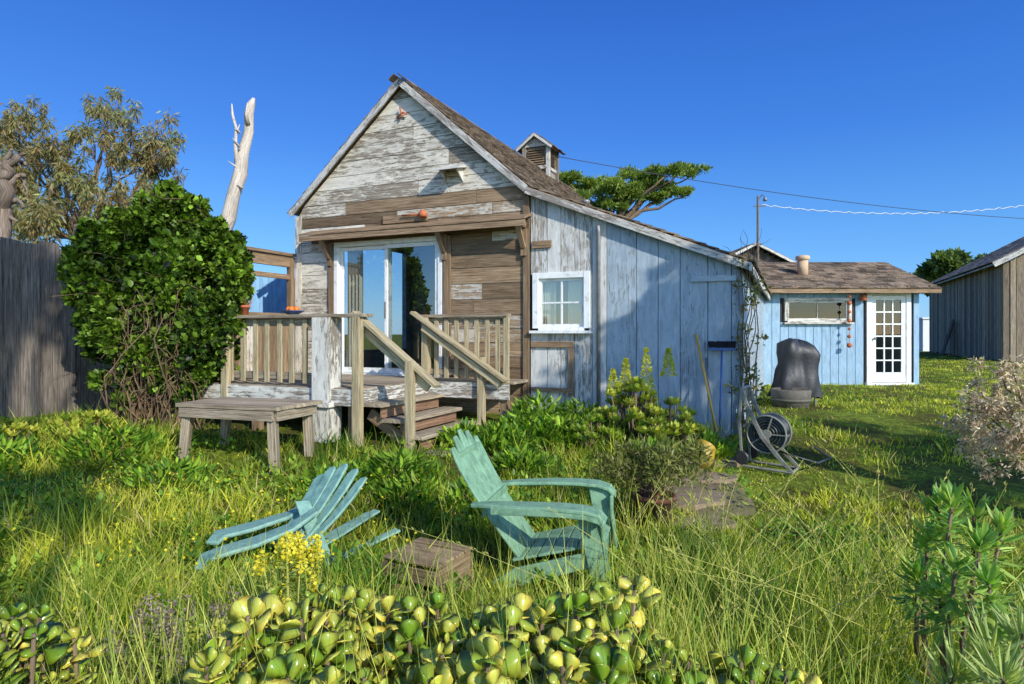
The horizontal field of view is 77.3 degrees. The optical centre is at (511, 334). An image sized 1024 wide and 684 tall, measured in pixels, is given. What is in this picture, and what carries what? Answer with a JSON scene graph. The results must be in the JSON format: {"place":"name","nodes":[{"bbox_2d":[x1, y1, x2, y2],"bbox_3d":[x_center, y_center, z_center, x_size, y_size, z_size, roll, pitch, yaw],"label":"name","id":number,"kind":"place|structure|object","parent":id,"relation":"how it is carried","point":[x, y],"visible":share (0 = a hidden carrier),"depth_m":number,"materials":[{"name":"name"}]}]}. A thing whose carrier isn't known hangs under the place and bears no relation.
{"place":"outdoors","nodes":[
{"label":"outdoors","id":0,"kind":"place"},
{"bbox_2d":[0,334,1023,683],"bbox_3d":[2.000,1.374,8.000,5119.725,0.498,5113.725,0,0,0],"label":"ground","id":1,"kind":"structure","parent":0,"point":[934,468],"depth_m":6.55,"materials":[{"name":"green plant"}]},
{"bbox_2d":[0,148,28,238],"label":"gnarled snag","id":2,"kind":"object","parent":1,"relation":"on","point":[7,176],"visible":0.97,"depth_m":10.30,"materials":[{"name":"brown plant"}]},
{"bbox_2d":[0,415,41,445],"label":"aeonium plant","id":3,"kind":"object","parent":1,"relation":"on","point":[8,427],"visible":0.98,"depth_m":7.20,"materials":[{"name":"green plant"}]},
{"bbox_2d":[0,432,57,471],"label":"leafy plant","id":4,"kind":"object","parent":1,"relation":"on","point":[5,462],"visible":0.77,"depth_m":6.64,"materials":[{"name":"green plant"}]},
{"bbox_2d":[0,599,107,683],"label":"jade plant","id":5,"kind":"object","parent":1,"relation":"on","point":[20,633],"visible":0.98,"depth_m":1.96,"materials":[{"name":"green plant"}]},
{"bbox_2d":[0,224,174,417],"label":"board fence","id":6,"kind":"object","parent":1,"relation":"on","point":[43,364],"visible":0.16,"depth_m":9.16,"materials":[{"name":"grey wood"}]},
{"bbox_2d":[51,409,130,446],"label":"aeonium plant","id":7,"kind":"object","parent":1,"relation":"on","point":[96,417],"visible":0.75,"depth_m":7.30,"materials":[{"name":"green plant"}]},
{"bbox_2d":[0,85,188,248],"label":"eucalyptus tree","id":8,"kind":"object","parent":1,"relation":"on","point":[51,222],"visible":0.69,"depth_m":19.47,"materials":[{"name":"green plant"}]},
{"bbox_2d":[47,419,171,468],"bbox_3d":[-4.280,1.148,6.923,1.124,0.477,1.131,0,0,-20],"label":"leafy plant","id":9,"kind":"object","parent":1,"relation":"on","point":[94,443],"visible":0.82,"depth_m":6.72,"materials":[{"name":"green plant"}]},
{"bbox_2d":[51,172,255,431],"bbox_3d":[-4.665,-0.226,8.260,2.594,3.691,1.713,0,0,-14],"label":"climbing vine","id":10,"kind":"object","parent":1,"relation":"on","point":[193,284],"visible":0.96,"depth_m":8.13,"materials":[{"name":"green plant"}]},
{"bbox_2d":[7,540,331,683],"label":"tall grass","id":11,"kind":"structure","parent":1,"relation":"on","point":[91,597],"depth_m":3.32,"materials":[{"name":"green plant"}]},
{"bbox_2d":[119,454,221,489],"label":"leafy plant","id":12,"kind":"object","parent":1,"relation":"on","point":[180,464],"visible":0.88,"depth_m":6.09,"materials":[{"name":"green plant"}]},
{"bbox_2d":[103,586,243,683],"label":"dried statice","id":13,"kind":"object","parent":1,"relation":"on","point":[168,627],"visible":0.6,"depth_m":2.55,"materials":[{"name":"grey plant"}]},
{"bbox_2d":[172,617,227,682],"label":"yellow spurge","id":14,"kind":"object","parent":1,"relation":"on","point":[217,625],"visible":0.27,"depth_m":2.48,"materials":[{"name":"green plant"}]},
{"bbox_2d":[3,461,436,626],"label":"wildflowers","id":15,"kind":"object","parent":1,"relation":"on","point":[98,564],"visible":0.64,"depth_m":4.47,"materials":[{"name":"green plant"}]},
{"bbox_2d":[222,97,254,230],"bbox_3d":[-6.256,-1.900,14.000,1.190,6.627,0.502,0,0,0],"label":"dead tree","id":16,"kind":"object","parent":1,"relation":"on","point":[237,182],"visible":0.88,"depth_m":13.92,"materials":[{"name":"white wood"}]},
{"bbox_2d":[175,397,322,473],"bbox_3d":[-2.876,1.112,6.999,1.356,0.748,0.757,0,0,18],"label":"wooden bench","id":17,"kind":"object","parent":1,"relation":"on","point":[271,412],"visible":0.9,"depth_m":6.79,"materials":[{"name":"grey wood"}]},
{"bbox_2d":[248,277,286,312],"bbox_3d":[-5.269,0.091,12.088,3.196,2.417,0.024,0,0,-34],"label":"blue fence","id":18,"kind":"object","parent":1,"relation":"on","point":[270,295],"depth_m":12.44,"materials":[{"name":"blue wood"}]},
{"bbox_2d":[251,531,328,602],"bbox_3d":[-0.994,1.231,2.878,0.355,0.731,0.317,0,0,0],"label":"yellow spurge","id":19,"kind":"object","parent":1,"relation":"on","point":[284,557],"visible":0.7,"depth_m":2.86,"materials":[{"name":"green plant"}]},
{"bbox_2d":[194,463,400,570],"bbox_3d":[-1.502,1.269,4.526,1.363,0.628,0.726,0,0,-33],"label":"lounge chair","id":20,"kind":"object","parent":1,"relation":"on","point":[321,489],"visible":0.72,"depth_m":4.56,"materials":[{"name":"blue wood"}]},
{"bbox_2d":[289,453,383,495],"bbox_3d":[-1.596,1.311,5.975,0.898,0.345,0.886,0,0,0],"label":"leafy plant","id":21,"kind":"object","parent":1,"relation":"on","point":[322,469],"visible":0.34,"depth_m":5.91,"materials":[{"name":"green plant"}]},
{"bbox_2d":[203,311,527,456],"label":"deck","id":22,"kind":"structure","parent":1,"relation":"on","point":[414,390],"depth_m":7.92,"materials":[{"name":"grey wood"}]},
{"bbox_2d":[238,298,252,314],"bbox_3d":[-3.422,-0.377,8.240,0.221,0.272,0.211,0,0,0],"label":"flowerpot","id":23,"kind":"object","parent":22,"relation":"on","point":[245,306],"visible":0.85,"depth_m":8.19,"materials":[{"name":"ceramic"}]},
{"bbox_2d":[234,246,296,371],"bbox_3d":[-4.048,-0.315,9.727,0.140,2.030,2.050,0,0,24],"label":"windscreen","id":24,"kind":"object","parent":22,"relation":"attached to","point":[273,258],"visible":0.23,"depth_m":10.21,"materials":[{"name":"wood"}]},
{"bbox_2d":[280,306,303,313],"bbox_3d":[-2.706,-0.292,7.903,0.290,0.102,0.287,0,0,0],"label":"fruit bowl","id":25,"kind":"object","parent":22,"relation":"on","point":[293,310],"visible":0.94,"depth_m":7.83,"materials":[{"name":"orange food"}]},
{"bbox_2d":[351,446,446,487],"bbox_3d":[-1.110,1.274,6.202,0.957,0.375,1.004,0,0,0],"label":"leafy plant","id":26,"kind":"object","parent":1,"relation":"on","point":[394,460],"visible":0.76,"depth_m":6.10,"materials":[{"name":"green plant"}]},
{"bbox_2d":[368,469,454,508],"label":"leafy plant","id":27,"kind":"object","parent":1,"relation":"on","point":[399,488],"visible":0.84,"depth_m":5.58,"materials":[{"name":"green plant"}]},
{"bbox_2d":[382,537,472,602],"bbox_3d":[-0.520,1.480,3.980,0.410,0.270,0.400,0,0,28],"label":"wooden crate","id":28,"kind":"object","parent":1,"relation":"on","point":[430,555],"visible":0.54,"depth_m":3.89,"materials":[{"name":"brown wood"}]},
{"bbox_2d":[434,417,491,449],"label":"leafy plant","id":29,"kind":"object","parent":1,"relation":"on","point":[452,431],"visible":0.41,"depth_m":7.39,"materials":[{"name":"green plant"}]},
{"bbox_2d":[434,477,523,512],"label":"leafy plant","id":30,"kind":"object","parent":1,"relation":"on","point":[459,483],"visible":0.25,"depth_m":5.51,"materials":[{"name":"green plant"}]},
{"bbox_2d":[471,416,535,453],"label":"leafy plant","id":31,"kind":"object","parent":1,"relation":"on","point":[484,439],"visible":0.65,"depth_m":7.15,"materials":[{"name":"green plant"}]},
{"bbox_2d":[0,407,1023,683],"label":"ground cover","id":32,"kind":"object","parent":1,"relation":"on","point":[528,493],"visible":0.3,"depth_m":4.79,"materials":[{"name":"green plant"}]},
{"bbox_2d":[182,584,468,683],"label":"jade plant","id":33,"kind":"object","parent":32,"relation":"on","point":[209,660],"visible":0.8,"depth_m":1.78,"materials":[{"name":"green plant"}]},
{"bbox_2d":[405,575,675,683],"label":"jade plant","id":34,"kind":"object","parent":32,"relation":"on","point":[592,668],"visible":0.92,"depth_m":1.74,"materials":[{"name":"green plant"}]},
{"bbox_2d":[1,496,1023,683],"bbox_3d":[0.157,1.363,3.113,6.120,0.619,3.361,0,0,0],"label":"grass","id":35,"kind":"structure","parent":1,"relation":"on","point":[820,593],"depth_m":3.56,"materials":[{"name":"green plant"}]},
{"bbox_2d":[488,441,557,476],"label":"leafy plant","id":36,"kind":"object","parent":1,"relation":"on","point":[503,458],"visible":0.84,"depth_m":6.38,"materials":[{"name":"green plant"}]},
{"bbox_2d":[488,406,563,445],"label":"leafy plant","id":37,"kind":"object","parent":1,"relation":"on","point":[518,417],"visible":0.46,"depth_m":7.43,"materials":[{"name":"green plant"}]},
{"bbox_2d":[287,73,771,434],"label":"cottage","id":38,"kind":"structure","parent":1,"relation":"on","point":[460,213],"depth_m":9.20,"materials":[{"name":"wood"}]},
{"bbox_2d":[334,236,442,376],"bbox_3d":[-1.936,-0.405,9.978,2.000,2.150,0.160,0,0,24],"label":"sliding door","id":39,"kind":"structure","parent":38,"relation":"in","point":[387,244],"depth_m":9.97,"materials":[{"name":"white paint"}]},
{"bbox_2d":[529,271,592,332],"bbox_3d":[0.671,-0.432,8.790,0.890,0.845,0.150,0,0,24],"label":"window","id":40,"kind":"structure","parent":38,"relation":"in","point":[538,279],"depth_m":8.81,"materials":[{"name":"white paint"}]},
{"bbox_2d":[559,156,1023,218],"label":"power cable","id":41,"kind":"object","parent":38,"relation":"attached to","point":[777,192],"visible":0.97,"depth_m":18.09,"materials":[{"name":"black rubber"}]},
{"bbox_2d":[450,429,618,587],"bbox_3d":[0.155,1.183,4.311,1.091,1.049,0.855,0,0,14],"label":"lounge chair","id":42,"kind":"object","parent":1,"relation":"on","point":[495,502],"visible":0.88,"depth_m":4.16,"materials":[{"name":"green wood"}]},
{"bbox_2d":[507,389,571,431],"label":"leafy plant","id":43,"kind":"object","parent":1,"relation":"on","point":[522,404],"visible":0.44,"depth_m":8.00,"materials":[{"name":"green plant"}]},
{"bbox_2d":[526,413,587,447],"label":"leafy plant","id":44,"kind":"object","parent":1,"relation":"on","point":[559,421],"visible":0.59,"depth_m":7.30,"materials":[{"name":"green plant"}]},
{"bbox_2d":[553,397,608,431],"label":"leafy plant","id":45,"kind":"object","parent":1,"relation":"on","point":[569,404],"visible":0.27,"depth_m":7.87,"materials":[{"name":"green plant"}]},
{"bbox_2d":[565,410,625,448],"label":"aeonium plant","id":46,"kind":"object","parent":1,"relation":"on","point":[587,425],"visible":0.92,"depth_m":7.18,"materials":[{"name":"green plant"}]},
{"bbox_2d":[592,415,629,441],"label":"leafy plant","id":47,"kind":"object","parent":1,"relation":"on","point":[626,428],"visible":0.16,"depth_m":7.38,"materials":[{"name":"green plant"}]},
{"bbox_2d":[593,347,677,441],"bbox_3d":[1.440,0.723,7.477,0.926,1.145,0.951,0,0,-37],"label":"aeonium plant","id":48,"kind":"object","parent":1,"relation":"on","point":[633,403],"visible":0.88,"depth_m":7.44,"materials":[{"name":"green plant"}]},
{"bbox_2d":[559,160,713,219],"bbox_3d":[5.971,-3.776,32.258,8.717,10.194,4.729,0,0,-12],"label":"cypress tree","id":49,"kind":"object","parent":1,"relation":"on","point":[644,186],"visible":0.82,"depth_m":31.40,"materials":[{"name":"green plant"}]},
{"bbox_2d":[589,430,714,531],"bbox_3d":[1.149,1.158,5.202,0.969,0.815,0.958,0,0,23],"label":"potted shrub","id":50,"kind":"object","parent":1,"relation":"on","point":[655,462],"visible":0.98,"depth_m":5.03,"materials":[{"name":"green plant"}]},
{"bbox_2d":[626,432,687,466],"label":"leafy plant","id":51,"kind":"object","parent":1,"relation":"on","point":[650,440],"visible":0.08,"depth_m":6.74,"materials":[{"name":"green plant"}]},
{"bbox_2d":[630,396,707,445],"bbox_3d":[1.759,1.000,7.189,0.896,0.667,0.800,0,0,0],"label":"aeonium plant","id":52,"kind":"object","parent":1,"relation":"on","point":[684,423],"visible":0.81,"depth_m":7.03,"materials":[{"name":"green plant"}]},
{"bbox_2d":[589,462,769,556],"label":"tall grass","id":53,"kind":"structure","parent":1,"relation":"on","point":[644,507],"depth_m":4.67,"materials":[{"name":"green plant"}]},
{"bbox_2d":[688,439,715,468],"bbox_3d":[1.891,1.194,6.379,0.288,0.293,0.281,0,0,0],"label":"yellow pot","id":54,"kind":"object","parent":1,"relation":"on","point":[707,443],"visible":0.27,"depth_m":6.30,"materials":[{"name":"ceramic"}]},
{"bbox_2d":[671,515,738,532],"bbox_3d":[1.526,1.555,5.214,0.528,0.076,0.402,0,0,-25],"label":"stepping stone","id":55,"kind":"object","parent":1,"relation":"on","point":[732,522],"visible":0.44,"depth_m":5.16,"materials":[{"name":"grey stone"}]},
{"bbox_2d":[671,428,739,459],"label":"leafy plant","id":56,"kind":"object","parent":1,"relation":"on","point":[727,445],"visible":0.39,"depth_m":6.90,"materials":[{"name":"green plant"}]},
{"bbox_2d":[695,334,724,439],"bbox_3d":[2.341,0.627,7.749,0.132,1.266,0.636,0,0,-14],"label":"garden hoe","id":57,"kind":"object","parent":1,"relation":"on","point":[721,434],"visible":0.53,"depth_m":7.74,"materials":[{"name":"wood"}]},
{"bbox_2d":[403,435,1023,683],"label":"tall grass","id":58,"kind":"structure","parent":1,"relation":"on","point":[807,576],"depth_m":2.90,"materials":[{"name":"green plant"}]},
{"bbox_2d":[705,358,728,435],"bbox_3d":[2.388,0.783,7.732,0.283,0.976,0.571,0,0,0],"label":"garden rake","id":59,"kind":"object","parent":1,"relation":"on","point":[709,387],"visible":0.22,"depth_m":7.85,"materials":[{"name":"wood"}]},
{"bbox_2d":[708,341,736,431],"bbox_3d":[2.582,0.668,7.769,0.324,1.170,0.366,0,0,0],"label":"push broom","id":60,"kind":"object","parent":1,"relation":"on","point":[722,345],"visible":1,"depth_m":7.80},
{"bbox_2d":[634,633,822,683],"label":"jade plant","id":61,"kind":"object","parent":1,"relation":"on","point":[751,673],"visible":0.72,"depth_m":1.76,"materials":[{"name":"green plant"}]},
{"bbox_2d":[711,456,751,467],"bbox_3d":[2.276,1.381,6.919,0.577,0.076,0.470,0,0,-26],"label":"stepping stone","id":62,"kind":"object","parent":1,"relation":"on","point":[733,463],"visible":0.17,"depth_m":6.73,"materials":[{"name":"grey stone"}]},
{"bbox_2d":[723,229,771,437],"bbox_3d":[2.855,0.004,7.835,0.591,2.596,0.525,0,0,34],"label":"corner vine","id":63,"kind":"object","parent":1,"relation":"on","point":[746,352],"visible":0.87,"depth_m":7.77,"materials":[{"name":"green plant"}]},
{"bbox_2d":[753,194,766,261],"bbox_3d":[8.535,-1.808,22.000,0.470,6.016,0.133,0,0,0],"label":"utility pole","id":64,"kind":"object","parent":1,"relation":"on","point":[764,199],"visible":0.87,"depth_m":21.97,"materials":[{"name":"brown wood"}]},
{"bbox_2d":[761,204,1023,214],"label":"power cable","id":65,"kind":"object","parent":64,"relation":"hanging from","point":[888,213],"visible":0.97,"depth_m":22.68,"materials":[{"name":"black rubber"}]},
{"bbox_2d":[731,242,796,261],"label":"neighbouring barn","id":66,"kind":"structure","parent":1,"relation":"on","point":[765,252],"depth_m":24.00,"materials":[{"name":"white wood"}]},
{"bbox_2d":[735,385,831,474],"bbox_3d":[2.952,0.968,6.753,1.318,0.851,0.679,0,0,-21],"label":"hose reel","id":67,"kind":"object","parent":1,"relation":"on","point":[765,432],"visible":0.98,"depth_m":6.57,"materials":[{"name":"grey plastic"}]},
{"bbox_2d":[770,387,811,407],"bbox_3d":[4.400,1.020,10.100,0.604,0.320,0.600,0,0,0],"label":"half barrel","id":68,"kind":"object","parent":1,"relation":"on","point":[794,397],"visible":0.86,"depth_m":9.87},
{"bbox_2d":[767,338,822,404],"bbox_3d":[4.710,0.630,10.612,0.824,1.139,0.600,0,0,0],"label":"covered barbecue","id":69,"kind":"object","parent":1,"relation":"on","point":[798,361],"visible":0.86,"depth_m":10.38,"materials":[{"name":"black plastic"}]},
{"bbox_2d":[757,255,941,384],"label":"shed","id":70,"kind":"structure","parent":1,"relation":"on","point":[808,301],"depth_m":14.58,"materials":[{"name":"blue wood"}]},
{"bbox_2d":[783,298,853,323],"bbox_3d":[6.960,-0.530,14.555,1.580,0.600,0.150,0,0,0],"label":"window","id":71,"kind":"structure","parent":70,"relation":"in","point":[788,320],"depth_m":14.54,"materials":[{"name":"white wood"}]},
{"bbox_2d":[846,293,851,347],"bbox_3d":[7.580,-0.345,14.380,0.120,1.310,0.114,0,0,0],"label":"wind chime","id":72,"kind":"object","parent":70,"relation":"hanging from","point":[849,336],"visible":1,"depth_m":14.36,"materials":[{"name":"ceramic"}]},
{"bbox_2d":[864,293,914,384],"bbox_3d":[8.575,0.090,14.550,1.070,2.140,0.140,0,0,0],"label":"door","id":73,"kind":"structure","parent":70,"relation":"in","point":[904,376],"depth_m":14.57,"materials":[{"name":"white paint"}]},
{"bbox_2d":[911,271,931,296],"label":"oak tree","id":74,"kind":"object","parent":1,"relation":"on","point":[926,294],"visible":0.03,"depth_m":85.82,"materials":[{"name":"green plant"}]},
{"bbox_2d":[919,317,928,350],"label":"outbuilding","id":75,"kind":"structure","parent":1,"relation":"on","point":[923,333],"depth_m":43.00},
{"bbox_2d":[940,319,954,354],"bbox_3d":[23.635,0.157,34.712,0.633,1.898,2.751,0,0,35],"label":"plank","id":76,"kind":"object","parent":1,"relation":"on","point":[948,335],"visible":0.99,"depth_m":33.88,"materials":[{"name":"wood"}]},
{"bbox_2d":[915,246,986,280],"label":"oak tree","id":77,"kind":"object","parent":1,"relation":"on","point":[939,264],"visible":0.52,"depth_m":70.22,"materials":[{"name":"green plant"}]},
{"bbox_2d":[887,478,1023,683],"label":"spurge shrub","id":78,"kind":"object","parent":1,"relation":"on","point":[948,582],"visible":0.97,"depth_m":2.44,"materials":[{"name":"green plant"}]},
{"bbox_2d":[903,579,1023,683],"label":"feathery spurge","id":79,"kind":"object","parent":1,"relation":"on","point":[969,671],"visible":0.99,"depth_m":1.99,"materials":[{"name":"green plant"}]},
{"bbox_2d":[929,237,1023,361],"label":"barn","id":80,"kind":"structure","parent":1,"relation":"on","point":[980,301],"depth_m":29.86,"materials":[{"name":"grey wood"}]},
{"bbox_2d":[935,354,1023,484],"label":"dried shrub","id":81,"kind":"object","parent":1,"relation":"on","point":[1000,441],"visible":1,"depth_m":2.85,"materials":[{"name":"beige plant"}]},
{"bbox_2d":[0,0,1023,333],"label":"sky","id":82,"kind":"structure","parent":0,"point":[918,105],"materials":[{"name":"blue"}]},
{"bbox_2d":[649,462,755,517],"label":"path","id":83,"kind":"structure","parent":0,"point":[738,494],"depth_m":5.80,"materials":[{"name":"stone"}]},
{"bbox_2d":[673,492,725,509],"bbox_3d":[1.614,1.497,5.745,0.662,0.076,0.557,0,0,0],"label":"stepping stone","id":84,"kind":"object","parent":83,"relation":"on","point":[715,497],"visible":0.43,"depth_m":5.62,"materials":[{"name":"grey stone"}]},
{"bbox_2d":[673,471,738,482],"bbox_3d":[1.896,1.437,6.316,0.606,0.076,0.526,0,0,33],"label":"stepping stone","id":85,"kind":"object","parent":83,"relation":"on","point":[716,476],"visible":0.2,"depth_m":6.22,"materials":[{"name":"grey stone"}]}
]}

